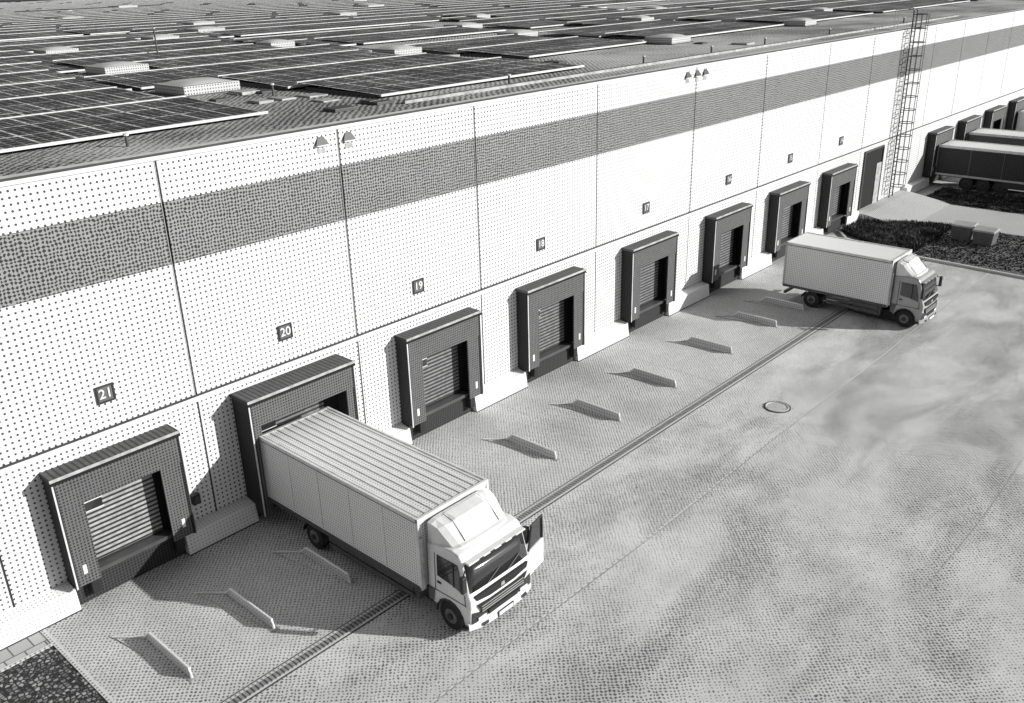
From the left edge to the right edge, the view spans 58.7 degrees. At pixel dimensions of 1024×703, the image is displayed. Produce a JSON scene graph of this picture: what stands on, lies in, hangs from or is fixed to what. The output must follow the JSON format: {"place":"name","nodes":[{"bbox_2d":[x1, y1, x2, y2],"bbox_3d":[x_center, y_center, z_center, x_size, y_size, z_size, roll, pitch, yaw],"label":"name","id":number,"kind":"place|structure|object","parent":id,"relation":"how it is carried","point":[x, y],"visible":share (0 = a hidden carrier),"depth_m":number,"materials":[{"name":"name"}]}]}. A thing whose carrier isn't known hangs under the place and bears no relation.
{"place":"outdoors","nodes":[
{"label":"outdoors","id":0,"kind":"place"},
{"bbox_2d":[0,632,50,668],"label":"slab path","id":1,"kind":"structure","parent":0,"point":[23,648],"depth_m":23.18,"materials":[{"name":"grey concrete"}]},
{"bbox_2d":[0,646,107,702],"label":"gravel bed","id":2,"kind":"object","parent":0,"point":[52,674],"depth_m":22.02,"materials":[{"name":"grey gravel"}]},
{"bbox_2d":[45,256,847,702],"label":"bay paving","id":3,"kind":"structure","parent":0,"point":[221,652],"depth_m":27.73,"materials":[{"name":"grey concrete"}]},
{"bbox_2d":[112,632,197,681],"bbox_3d":[-8.897,7.463,22.832,3.126,0.314,0.506,13,27,30],"label":"wheel guide","id":4,"kind":"object","parent":3,"relation":"on","point":[169,654],"visible":1,"depth_m":22.62,"materials":[{"name":"metal"}]},
{"bbox_2d":[194,587,279,632],"bbox_3d":[-7.323,6.751,24.425,3.126,0.314,0.506,13,27,30],"label":"wheel guide","id":5,"kind":"object","parent":3,"relation":"on","point":[251,607],"visible":1,"depth_m":24.23,"materials":[{"name":"metal"}]},
{"bbox_2d":[272,547,354,585],"bbox_3d":[-5.648,5.993,26.119,3.126,0.314,0.506,13,27,30],"label":"wheel guide","id":6,"kind":"object","parent":3,"relation":"on","point":[326,563],"visible":1,"depth_m":25.94,"materials":[{"name":"metal"}]},
{"bbox_2d":[259,406,542,632],"bbox_3d":[-3.220,4.490,26.033,8.760,3.025,3.343,18,30,39],"label":"box truck","id":7,"kind":"object","parent":3,"relation":"on","point":[452,540],"visible":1,"depth_m":24.29,"materials":[{"name":"metal"}]},
{"bbox_2d":[483,434,559,460],"bbox_3d":[0.382,3.267,32.219,3.126,0.314,0.506,13,27,30],"label":"wheel guide","id":8,"kind":"object","parent":3,"relation":"on","point":[549,452],"visible":1,"depth_m":32.06,"materials":[{"name":"metal"}]},
{"bbox_2d":[221,303,848,702],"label":"drain joint","id":9,"kind":"object","parent":3,"relation":"on","point":[515,515],"visible":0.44,"depth_m":29.18,"materials":[{"name":"grey metal"}]},
{"bbox_2d":[550,399,623,421],"bbox_3d":[2.894,2.131,34.761,3.126,0.314,0.506,13,27,30],"label":"wheel guide","id":10,"kind":"object","parent":3,"relation":"on","point":[597,409],"visible":1,"depth_m":34.59,"materials":[{"name":"metal"}]},
{"bbox_2d":[608,368,678,388],"bbox_3d":[5.440,0.979,37.336,3.126,0.314,0.506,13,27,30],"label":"wheel guide","id":11,"kind":"object","parent":3,"relation":"on","point":[655,377],"visible":1,"depth_m":37.16,"materials":[{"name":"metal"}]},
{"bbox_2d":[667,336,734,354],"bbox_3d":[8.421,-0.369,40.352,3.126,0.314,0.506,13,27,30],"label":"wheel guide","id":12,"kind":"object","parent":3,"relation":"on","point":[710,344],"visible":1,"depth_m":40.21,"materials":[{"name":"stone"}]},
{"bbox_2d":[715,311,779,327],"bbox_3d":[11.168,-1.611,43.131,3.126,0.314,0.506,13,27,30],"label":"wheel guide","id":13,"kind":"object","parent":3,"relation":"on","point":[760,319],"visible":1,"depth_m":42.97,"materials":[{"name":"stone"}]},
{"bbox_2d":[743,296,805,311],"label":"wheel guide","id":14,"kind":"object","parent":3,"relation":"on","point":[796,306],"visible":1,"depth_m":44.84,"materials":[{"name":"stone"}]},
{"bbox_2d":[782,232,942,326],"bbox_3d":[16.723,-3.448,43.572,6.880,3.075,2.450,18,30,39],"label":"box truck","id":15,"kind":"object","parent":3,"relation":"on","point":[898,285],"visible":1,"depth_m":42.58,"materials":[{"name":"metal"}]},
{"bbox_2d":[246,176,1023,702],"bbox_3d":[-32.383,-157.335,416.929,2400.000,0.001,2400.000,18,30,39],"label":"ground","id":16,"kind":"structure","parent":0,"point":[804,558],"depth_m":25.95,"materials":[{"name":"concrete"}]},
{"bbox_2d":[40,629,115,702],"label":"kerb","id":17,"kind":"structure","parent":16,"relation":"on","point":[104,694],"depth_m":22.46,"materials":[{"name":"concrete"}]},
{"bbox_2d":[0,0,1023,650],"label":"warehouse","id":18,"kind":"structure","parent":16,"relation":"on","point":[172,276],"depth_m":30.36,"materials":[{"name":"metal"}]},
{"bbox_2d":[0,31,82,40],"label":"solar array","id":19,"kind":"object","parent":18,"relation":"on","point":[28,35],"visible":0.92,"depth_m":74.19,"materials":[{"name":"glass"}]},
{"bbox_2d":[0,61,84,73],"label":"solar array","id":20,"kind":"object","parent":18,"relation":"on","point":[21,67],"visible":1,"depth_m":46.15,"materials":[{"name":"glass"}]},
{"bbox_2d":[0,69,97,84],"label":"solar array","id":21,"kind":"object","parent":18,"relation":"on","point":[25,76],"visible":0.69,"depth_m":41.65,"materials":[{"name":"glass"}]},
{"bbox_2d":[0,77,131,98],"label":"solar array","id":22,"kind":"object","parent":18,"relation":"on","point":[12,90],"visible":0.65,"depth_m":37.21,"materials":[{"name":"glass"}]},
{"bbox_2d":[0,37,140,52],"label":"solar array","id":23,"kind":"object","parent":18,"relation":"on","point":[27,47],"visible":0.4,"depth_m":62.77,"materials":[{"name":"glass"}]},
{"bbox_2d":[0,33,143,45],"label":"solar array","id":24,"kind":"object","parent":18,"relation":"on","point":[47,40],"visible":0.51,"depth_m":67.79,"materials":[{"name":"glass"}]},
{"bbox_2d":[0,14,152,25],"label":"solar array","id":25,"kind":"object","parent":18,"relation":"on","point":[7,23],"visible":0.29,"depth_m":101.99,"materials":[{"name":"glass"}]},
{"bbox_2d":[0,86,165,117],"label":"solar array","id":26,"kind":"object","parent":18,"relation":"on","point":[26,105],"visible":0.54,"depth_m":32.97,"materials":[{"name":"glass"}]},
{"bbox_2d":[94,382,115,404],"bbox_3d":[-10.753,1.111,24.058,0.050,0.500,0.500,18,30,39],"label":"number sign","id":27,"kind":"object","parent":18,"relation":"attached to","point":[105,393],"visible":1,"depth_m":24.05,"materials":[{"name":"grey metal"}]},
{"bbox_2d":[2,14,214,27],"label":"solar array","id":28,"kind":"object","parent":18,"relation":"on","point":[82,22],"visible":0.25,"depth_m":94.69,"materials":[{"name":"glass"}]},
{"bbox_2d":[83,61,148,74],"bbox_3d":[-19.422,-13.977,44.752,2.340,0.515,2.480,18,30,39],"label":"skylight","id":29,"kind":"object","parent":18,"relation":"on","point":[111,67],"visible":0.9,"depth_m":44.13,"materials":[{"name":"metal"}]},
{"bbox_2d":[12,12,220,24],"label":"solar array","id":30,"kind":"object","parent":18,"relation":"on","point":[64,21],"visible":0.38,"depth_m":100.94,"materials":[{"name":"glass"}]},
{"bbox_2d":[39,424,196,604],"bbox_3d":[-10.622,4.531,25.051,0.662,4.080,3.570,18,30,39],"label":"dock shelter","id":31,"kind":"object","parent":18,"relation":"attached to","point":[121,512],"visible":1,"depth_m":24.97,"materials":[{"name":"rubber"}]},
{"bbox_2d":[85,474,162,559],"bbox_3d":[-10.865,4.450,25.181,0.040,2.200,2.170,18,30,39],"label":"door","id":32,"kind":"structure","parent":31,"relation":"in","point":[129,513],"depth_m":25.32,"materials":[{"name":"white metal"}]},
{"bbox_2d":[0,40,247,64],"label":"solar array","id":33,"kind":"object","parent":18,"relation":"on","point":[47,58],"visible":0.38,"depth_m":54.26,"materials":[{"name":"glass"}]},
{"bbox_2d":[63,23,185,34],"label":"solar array","id":34,"kind":"object","parent":18,"relation":"on","point":[107,30],"visible":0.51,"depth_m":79.44,"materials":[{"name":"glass"}]},
{"bbox_2d":[0,95,267,152],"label":"solar array","id":35,"kind":"object","parent":18,"relation":"on","point":[29,131],"visible":1,"depth_m":28.21,"materials":[{"name":"glass"}]},
{"bbox_2d":[66,36,245,50],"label":"solar array","id":36,"kind":"object","parent":18,"relation":"on","point":[139,43],"visible":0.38,"depth_m":61.60,"materials":[{"name":"glass"}]},
{"bbox_2d":[52,43,284,68],"bbox_3d":[-18.611,-16.749,51.535,5.220,0.330,12.460,18,30,39],"label":"solar array","id":37,"kind":"object","parent":18,"relation":"on","point":[87,61],"visible":0.49,"depth_m":51.62,"materials":[{"name":"glass"}]},
{"bbox_2d":[59,15,290,29],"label":"solar array","id":38,"kind":"object","parent":18,"relation":"on","point":[161,22],"visible":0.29,"depth_m":88.89,"materials":[{"name":"glass"}]},
{"bbox_2d":[61,12,290,26],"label":"solar array","id":39,"kind":"object","parent":18,"relation":"on","point":[153,20],"visible":0.36,"depth_m":94.83,"materials":[{"name":"glass"}]},
{"bbox_2d":[151,77,240,96],"bbox_3d":[-12.592,-10.649,36.391,2.550,0.515,2.704,18,30,39],"label":"skylight","id":40,"kind":"object","parent":18,"relation":"on","point":[194,87],"visible":0.9,"depth_m":35.71,"materials":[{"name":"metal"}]},
{"bbox_2d":[83,49,399,90],"bbox_3d":[-11.831,-13.687,43.812,5.220,0.330,15.420,18,30,39],"label":"solar array","id":41,"kind":"object","parent":18,"relation":"on","point":[143,80],"visible":0.67,"depth_m":42.91,"materials":[{"name":"glass"}]},
{"bbox_2d":[132,15,364,30],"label":"solar array","id":42,"kind":"object","parent":18,"relation":"on","point":[182,28],"visible":0.38,"depth_m":84.04,"materials":[{"name":"glass"}]},
{"bbox_2d":[132,44,371,69],"bbox_3d":[-13.499,-15.997,49.415,5.220,0.330,12.740,18,30,39],"label":"solar array","id":43,"kind":"object","parent":18,"relation":"on","point":[230,57],"visible":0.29,"depth_m":49.54,"materials":[{"name":"glass"}]},
{"bbox_2d":[219,18,366,28],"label":"solar array","id":44,"kind":"object","parent":18,"relation":"on","point":[287,23],"visible":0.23,"depth_m":80.99,"materials":[{"name":"glass"}]},
{"bbox_2d":[230,354,358,516],"bbox_3d":[-6.647,2.736,28.833,0.962,4.260,3.950,18,30,39],"label":"dock shelter","id":45,"kind":"object","parent":18,"relation":"attached to","point":[263,407],"visible":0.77,"depth_m":27.85,"materials":[{"name":"fabric"}]},
{"bbox_2d":[262,400,323,433],"bbox_3d":[-6.997,2.790,29.129,0.040,2.750,2.550,18,30,39],"label":"door","id":46,"kind":"structure","parent":45,"relation":"in","point":[281,421],"depth_m":29.00,"materials":[{"name":"grey metal"}]},
{"bbox_2d":[204,15,460,36],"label":"solar array","id":47,"kind":"object","parent":18,"relation":"on","point":[311,27],"visible":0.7,"depth_m":76.03,"materials":[{"name":"glass"}]},
{"bbox_2d":[233,25,436,43],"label":"solar array","id":48,"kind":"object","parent":18,"relation":"on","point":[311,36],"visible":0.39,"depth_m":65.84,"materials":[{"name":"glass"}]},
{"bbox_2d":[216,53,475,89],"bbox_3d":[-6.699,-12.944,41.712,5.220,0.330,12.200,18,30,39],"label":"solar array","id":49,"kind":"object","parent":18,"relation":"on","point":[285,78],"visible":0.67,"depth_m":41.14,"materials":[{"name":"glass"}]},
{"bbox_2d":[276,4,437,12],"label":"solar array","id":50,"kind":"object","parent":18,"relation":"on","point":[322,10],"visible":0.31,"depth_m":111.20,"materials":[{"name":"glass"}]},
{"bbox_2d":[278,5,449,15],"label":"solar array","id":51,"kind":"object","parent":18,"relation":"on","point":[327,12],"visible":0.47,"depth_m":105.14,"materials":[{"name":"glass"}]},
{"bbox_2d":[372,45,421,54],"bbox_3d":[-6.356,-16.648,50.267,2.130,0.515,2.256,18,30,39],"label":"skylight","id":52,"kind":"object","parent":18,"relation":"on","point":[400,49],"visible":0.82,"depth_m":49.69,"materials":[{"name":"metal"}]},
{"bbox_2d":[313,26,505,44],"bbox_3d":[-6.820,-22.081,63.464,5.220,0.330,13.300,18,30,39],"label":"solar array","id":53,"kind":"object","parent":18,"relation":"on","point":[378,37],"visible":0.82,"depth_m":62.84,"materials":[{"name":"glass"}]},
{"bbox_2d":[352,5,522,15],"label":"solar array","id":54,"kind":"object","parent":18,"relation":"on","point":[422,11],"visible":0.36,"depth_m":99.69,"materials":[{"name":"glass"}]},
{"bbox_2d":[353,7,522,18],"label":"solar array","id":55,"kind":"object","parent":18,"relation":"on","point":[438,13],"visible":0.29,"depth_m":92.76,"materials":[{"name":"glass"}]},
{"bbox_2d":[394,307,482,439],"bbox_3d":[-2.550,0.862,33.211,0.662,4.120,3.670,18,30,39],"label":"dock shelter","id":56,"kind":"object","parent":18,"relation":"attached to","point":[439,366],"visible":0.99,"depth_m":33.15,"materials":[{"name":"fabric"}]},
{"bbox_2d":[423,345,459,405],"bbox_3d":[-2.792,0.781,33.341,0.040,2.240,2.270,18,30,39],"label":"door","id":57,"kind":"structure","parent":56,"relation":"in","point":[441,372],"depth_m":33.56,"materials":[{"name":"grey metal"}]},
{"bbox_2d":[295,57,583,97],"bbox_3d":[-2.666,-11.704,38.502,5.220,0.330,11.900,18,30,39],"label":"solar array","id":58,"kind":"object","parent":18,"relation":"on","point":[379,84],"visible":1,"depth_m":37.60,"materials":[{"name":"glass"}]},
{"bbox_2d":[405,34,552,54],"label":"solar array","id":59,"kind":"object","parent":18,"relation":"on","point":[446,47],"visible":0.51,"depth_m":54.31,"materials":[{"name":"glass"}]},
{"bbox_2d":[442,5,606,16],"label":"solar array","id":60,"kind":"object","parent":18,"relation":"on","point":[522,10],"visible":0.49,"depth_m":94.32,"materials":[{"name":"glass"}]},
{"bbox_2d":[482,19,582,28],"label":"solar array","id":61,"kind":"object","parent":18,"relation":"on","point":[534,23],"visible":0.87,"depth_m":71.67,"materials":[{"name":"glass"}]},
{"bbox_2d":[459,9,629,25],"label":"solar array","id":62,"kind":"object","parent":18,"relation":"on","point":[530,17],"visible":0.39,"depth_m":81.46,"materials":[{"name":"glass"}]},
{"bbox_2d":[516,266,585,382],"bbox_3d":[1.657,-1.050,37.463,0.662,4.140,3.670,18,30,39],"label":"dock shelter","id":63,"kind":"object","parent":18,"relation":"attached to","point":[550,318],"visible":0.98,"depth_m":37.40,"materials":[{"name":"rubber"}]},
{"bbox_2d":[539,299,563,352],"bbox_3d":[1.415,-1.131,37.593,0.040,2.260,2.270,18,30,39],"label":"door","id":64,"kind":"structure","parent":63,"relation":"in","point":[551,319],"depth_m":37.86,"materials":[{"name":"grey metal"}]},
{"bbox_2d":[456,36,646,58],"bbox_3d":[2.419,-17.068,50.937,5.220,0.330,10.420,18,30,39],"label":"solar array","id":65,"kind":"object","parent":18,"relation":"on","point":[535,48],"visible":0.98,"depth_m":50.25,"materials":[{"name":"glass"}]},
{"bbox_2d":[487,7,626,17],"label":"solar array","id":66,"kind":"object","parent":18,"relation":"on","point":[544,11],"visible":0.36,"depth_m":90.20,"materials":[{"name":"glass"}]},
{"bbox_2d":[511,0,667,7],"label":"solar array","id":67,"kind":"object","parent":18,"relation":"on","point":[594,3],"visible":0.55,"depth_m":108.56,"materials":[{"name":"glass"}]},
{"bbox_2d":[538,19,699,37],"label":"solar array","id":68,"kind":"object","parent":18,"relation":"on","point":[597,31],"visible":0.69,"depth_m":63.42,"materials":[{"name":"glass"}]},
{"bbox_2d":[545,7,726,20],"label":"solar array","id":69,"kind":"object","parent":18,"relation":"on","point":[617,15],"visible":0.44,"depth_m":81.28,"materials":[{"name":"glass"}]},
{"bbox_2d":[620,230,678,332],"bbox_3d":[6.387,-3.189,42.248,0.662,4.140,3.670,18,30,39],"label":"dock shelter","id":70,"kind":"object","parent":18,"relation":"attached to","point":[648,278],"visible":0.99,"depth_m":42.15,"materials":[{"name":"fabric"}]},
{"bbox_2d":[640,260,658,305],"bbox_3d":[6.144,-3.270,42.378,0.040,2.260,2.270,18,30,39],"label":"door","id":71,"kind":"structure","parent":70,"relation":"in","point":[649,272],"depth_m":42.70,"materials":[{"name":"grey metal"}]},
{"bbox_2d":[641,34,693,44],"bbox_3d":[9.113,-18.325,53.260,2.130,0.515,2.256,18,30,39],"label":"skylight","id":72,"kind":"object","parent":18,"relation":"on","point":[666,39],"visible":1,"depth_m":52.64,"materials":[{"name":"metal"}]},
{"bbox_2d":[621,9,737,20],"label":"solar array","id":73,"kind":"object","parent":18,"relation":"on","point":[673,16],"visible":0.46,"depth_m":78.71,"materials":[{"name":"glass"}]},
{"bbox_2d":[402,15,958,103],"bbox_3d":[15.333,-17.312,50.958,0.140,0.120,57.000,18,30,39],"label":"cable tray","id":74,"kind":"object","parent":18,"relation":"on","point":[419,99],"visible":1,"depth_m":40.51,"materials":[{"name":"metal"}]},
{"bbox_2d":[626,0,754,10],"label":"solar array","id":75,"kind":"object","parent":18,"relation":"on","point":[695,3],"visible":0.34,"depth_m":99.04,"materials":[{"name":"glass"}]},
{"bbox_2d":[604,20,783,39],"bbox_3d":[12.562,-21.654,61.199,5.220,0.330,14.300,18,30,39],"label":"solar array","id":76,"kind":"object","parent":18,"relation":"on","point":[704,28],"visible":0.8,"depth_m":60.59,"materials":[{"name":"glass"}]},
{"bbox_2d":[702,202,752,292],"bbox_3d":[11.117,-5.314,47.039,0.662,4.110,3.670,18,30,39],"label":"dock shelter","id":77,"kind":"object","parent":18,"relation":"attached to","point":[726,242],"visible":1,"depth_m":46.87,"materials":[{"name":"rubber"}]},
{"bbox_2d":[719,229,733,268],"bbox_3d":[10.875,-5.395,47.169,0.040,2.230,2.270,18,30,39],"label":"door","id":78,"kind":"structure","parent":77,"relation":"in","point":[726,250],"depth_m":47.54,"materials":[{"name":"grey metal"}]},
{"bbox_2d":[677,10,790,21],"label":"solar array","id":79,"kind":"object","parent":18,"relation":"on","point":[731,16],"visible":0.59,"depth_m":75.06,"materials":[{"name":"glass"}]},
{"bbox_2d":[685,0,800,7],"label":"solar array","id":80,"kind":"object","parent":18,"relation":"on","point":[734,4],"visible":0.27,"depth_m":96.42,"materials":[{"name":"glass"}]},
{"bbox_2d":[713,0,848,10],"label":"solar array","id":81,"kind":"object","parent":18,"relation":"on","point":[774,5],"visible":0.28,"depth_m":90.37,"materials":[{"name":"glass"}]},
{"bbox_2d":[765,181,810,261],"bbox_3d":[15.607,-7.321,51.590,0.662,4.060,3.670,18,30,39],"label":"dock shelter","id":82,"kind":"object","parent":18,"relation":"attached to","point":[787,213],"visible":0.68,"depth_m":51.09,"materials":[{"name":"rubber"}]},
{"bbox_2d":[735,10,872,23],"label":"solar array","id":83,"kind":"object","parent":18,"relation":"on","point":[817,15],"visible":0.75,"depth_m":71.58,"materials":[{"name":"glass"}]},
{"bbox_2d":[769,0,900,11],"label":"solar array","id":84,"kind":"object","parent":18,"relation":"on","point":[838,4],"visible":0.44,"depth_m":88.87,"materials":[{"name":"glass"}]},
{"bbox_2d":[817,163,857,234],"bbox_3d":[20.029,-9.298,56.073,0.662,4.010,3.670,18,30,39],"label":"dock shelter","id":85,"kind":"object","parent":18,"relation":"attached to","point":[837,194],"visible":1,"depth_m":55.69,"materials":[{"name":"fabric"}]},
{"bbox_2d":[858,145,884,209],"bbox_3d":[23.736,-11.508,60.074,0.090,3.800,3.100,18,30,39],"label":"doorway","id":86,"kind":"structure","parent":18,"relation":"attached to","point":[871,176],"depth_m":60.09,"materials":[{"name":"metal"}]},
{"bbox_2d":[833,0,969,12],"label":"solar array","id":87,"kind":"object","parent":18,"relation":"on","point":[890,6],"visible":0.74,"depth_m":84.47,"materials":[{"name":"glass"}]},
{"bbox_2d":[888,8,929,196],"bbox_3d":[25.897,-16.398,60.694,2.009,12.226,0.959,18,30,39],"label":"access ladder","id":88,"kind":"object","parent":18,"relation":"attached to","point":[910,95],"visible":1,"depth_m":60.05,"materials":[{"name":"metal"}]},
{"bbox_2d":[922,126,954,183],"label":"dock shelter","id":89,"kind":"object","parent":18,"relation":"attached to","point":[941,135],"visible":0.67,"depth_m":66.96,"materials":[{"name":"rubber"}]},
{"bbox_2d":[956,115,982,140],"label":"dock shelter","id":90,"kind":"object","parent":18,"relation":"attached to","point":[967,125],"visible":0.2,"depth_m":71.03,"materials":[{"name":"fabric"}]},
{"bbox_2d":[983,105,1007,129],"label":"dock shelter","id":91,"kind":"object","parent":18,"relation":"attached to","point":[994,117],"visible":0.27,"depth_m":75.80,"materials":[{"name":"rubber"}]},
{"bbox_2d":[1004,96,1023,130],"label":"dock shelter","id":92,"kind":"object","parent":18,"relation":"attached to","point":[1016,105],"visible":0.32,"depth_m":80.03,"materials":[{"name":"rubber"}]},
{"bbox_2d":[223,304,848,702],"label":"drain edging","id":93,"kind":"object","parent":16,"relation":"on","point":[318,642],"visible":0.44,"depth_m":29.01,"materials":[{"name":"stone"}]},
{"bbox_2d":[227,259,922,702],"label":"drain channel","id":94,"kind":"object","parent":16,"relation":"on","point":[389,601],"visible":0.78,"depth_m":29.01,"materials":[{"name":"grey metal"}]},
{"bbox_2d":[238,260,923,702],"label":"drain edging","id":95,"kind":"object","parent":16,"relation":"on","point":[520,520],"visible":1,"depth_m":28.94,"materials":[{"name":"stone"}]},
{"bbox_2d":[243,260,925,702],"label":"drain joint","id":96,"kind":"object","parent":16,"relation":"on","point":[525,520],"visible":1,"depth_m":28.89,"materials":[{"name":"grey metal"}]},
{"bbox_2d":[431,272,990,702],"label":"yard joint","id":97,"kind":"object","parent":16,"relation":"on","point":[492,655],"visible":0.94,"depth_m":27.19,"materials":[{"name":"grey concrete"}]},
{"bbox_2d":[857,190,949,221],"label":"landing ramp","id":98,"kind":"structure","parent":16,"relation":"on","point":[898,205],"depth_m":60.81,"materials":[{"name":"grey concrete"}]},
{"bbox_2d":[838,230,1023,278],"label":"kerb","id":99,"kind":"structure","parent":16,"relation":"on","point":[842,234],"depth_m":49.67,"materials":[{"name":"concrete"}]},
{"bbox_2d":[844,229,1023,275],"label":"grass bed","id":100,"kind":"object","parent":16,"relation":"on","point":[1006,254],"visible":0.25,"depth_m":52.03,"materials":[{"name":"grey plant"}]},
{"bbox_2d":[839,218,951,253],"bbox_3d":[23.350,-7.430,56.102,5.482,0.340,7.622,18,30,39],"label":"ground cover","id":101,"kind":"object","parent":100,"relation":"on","point":[913,235],"visible":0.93,"depth_m":55.82,"materials":[{"name":"black plant"}]},
{"bbox_2d":[951,220,978,240],"bbox_3d":[27.166,-7.293,54.653,1.236,0.998,1.225,18,30,39],"label":"grit bin","id":102,"kind":"object","parent":100,"relation":"on","point":[961,230],"visible":0.93,"depth_m":54.29,"materials":[{"name":"grey paint"}]},
{"bbox_2d":[972,225,999,246],"bbox_3d":[27.832,-6.814,53.470,1.236,0.998,1.225,18,30,39],"label":"grit bin","id":103,"kind":"object","parent":100,"relation":"on","point":[987,236],"visible":1,"depth_m":53.12,"materials":[{"name":"grey paint"}]},
{"bbox_2d":[935,139,1023,193],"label":"semi trailer","id":104,"kind":"object","parent":16,"relation":"on","point":[983,166],"visible":0.99,"depth_m":65.15,"materials":[{"name":"metal"}]},
{"bbox_2d":[967,128,1023,145],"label":"semi trailer","id":105,"kind":"object","parent":16,"relation":"on","point":[999,136],"visible":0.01,"depth_m":70.07,"materials":[{"name":"metal"}]},
{"bbox_2d":[922,205,1023,235],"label":"gravel road","id":106,"kind":"structure","parent":0,"point":[1008,223],"depth_m":59.11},
{"bbox_2d":[924,186,1023,212],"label":"verge grass","id":107,"kind":"structure","parent":0,"point":[986,199],"depth_m":63.16,"materials":[{"name":"grey plant"}]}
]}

